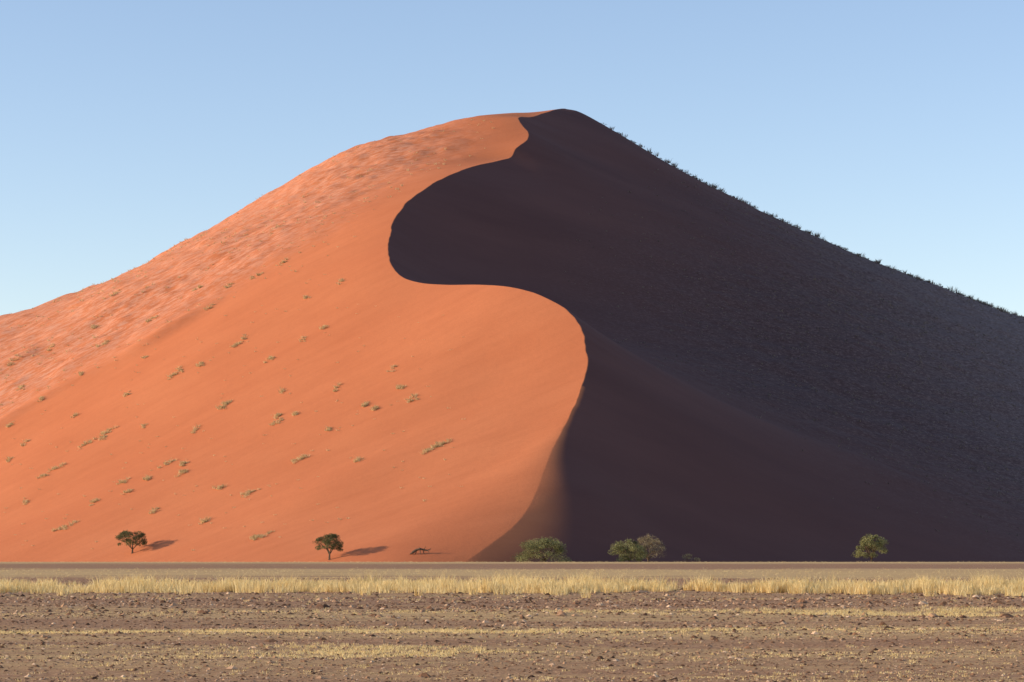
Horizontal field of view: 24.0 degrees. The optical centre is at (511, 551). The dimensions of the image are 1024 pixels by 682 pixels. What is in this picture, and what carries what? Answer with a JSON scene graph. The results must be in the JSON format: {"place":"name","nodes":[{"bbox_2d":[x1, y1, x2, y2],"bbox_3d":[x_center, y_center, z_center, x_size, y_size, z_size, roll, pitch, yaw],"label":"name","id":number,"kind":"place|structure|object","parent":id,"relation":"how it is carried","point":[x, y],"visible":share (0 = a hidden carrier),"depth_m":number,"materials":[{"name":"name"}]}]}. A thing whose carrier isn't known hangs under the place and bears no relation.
{"place":"outdoors","nodes":[
{"label":"outdoors","id":0,"kind":"place"},
{"bbox_2d":[0,109,1023,561],"bbox_3d":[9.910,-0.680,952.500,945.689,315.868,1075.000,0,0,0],"label":"sand dune","id":1,"kind":"structure","parent":0,"point":[576,419],"depth_m":591.50,"materials":[{"name":"orange sand"}]},
{"bbox_2d":[115,530,147,553],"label":"acacia tree","id":2,"kind":"object","parent":1,"relation":"on","point":[123,535],"visible":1,"depth_m":488.37,"materials":[{"name":"green plant"}]},
{"bbox_2d":[0,119,494,550],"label":"dune grass","id":3,"kind":"structure","parent":1,"relation":"on","point":[277,415],"depth_m":579.09,"materials":[{"name":"plant"}]},
{"bbox_2d":[410,546,429,553],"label":"fallen dead tree","id":4,"kind":"object","parent":1,"relation":"on","point":[417,549],"visible":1,"depth_m":438.89,"materials":[{"name":"brown wood"}]},
{"bbox_2d":[564,123,1023,535],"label":"dune scrub","id":5,"kind":"object","parent":1,"relation":"on","point":[878,261],"visible":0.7,"depth_m":724.34,"materials":[{"name":"green plant"}]},
{"bbox_2d":[0,562,1023,681],"bbox_3d":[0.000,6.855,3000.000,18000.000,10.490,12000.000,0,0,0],"label":"ground","id":6,"kind":"structure","parent":0,"point":[668,569],"depth_m":54.99,"materials":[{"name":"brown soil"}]},
{"bbox_2d":[312,533,343,559],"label":"acacia tree","id":7,"kind":"object","parent":6,"relation":"on","point":[334,544],"visible":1,"depth_m":443.76,"materials":[{"name":"green plant"}]},
{"bbox_2d":[512,538,571,561],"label":"acacia tree","id":8,"kind":"object","parent":6,"relation":"on","point":[542,543],"visible":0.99,"depth_m":430.27,"materials":[{"name":"green plant"}]},
{"bbox_2d":[608,538,647,561],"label":"acacia tree","id":9,"kind":"object","parent":6,"relation":"on","point":[625,548],"visible":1,"depth_m":432.69,"materials":[{"name":"green plant"}]},
{"bbox_2d":[636,533,665,561],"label":"dry acacia tree","id":10,"kind":"object","parent":6,"relation":"on","point":[647,541],"visible":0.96,"depth_m":438.59,"materials":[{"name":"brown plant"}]},
{"bbox_2d":[683,554,691,560],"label":"thorn bush","id":11,"kind":"object","parent":6,"relation":"on","point":[689,555],"visible":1,"depth_m":436.59,"materials":[{"name":"plant"}]},
{"bbox_2d":[851,533,887,561],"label":"acacia tree","id":12,"kind":"object","parent":6,"relation":"on","point":[872,544],"visible":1,"depth_m":432.58,"materials":[{"name":"green plant"}]},
{"bbox_2d":[0,561,1023,681],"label":"dry grass","id":13,"kind":"structure","parent":0,"point":[978,585],"depth_m":99.14,"materials":[{"name":"plant"}]},
{"bbox_2d":[0,0,1023,316],"label":"sky","id":14,"kind":"structure","parent":0,"point":[891,132],"materials":[{"name":"blue"}]}
]}

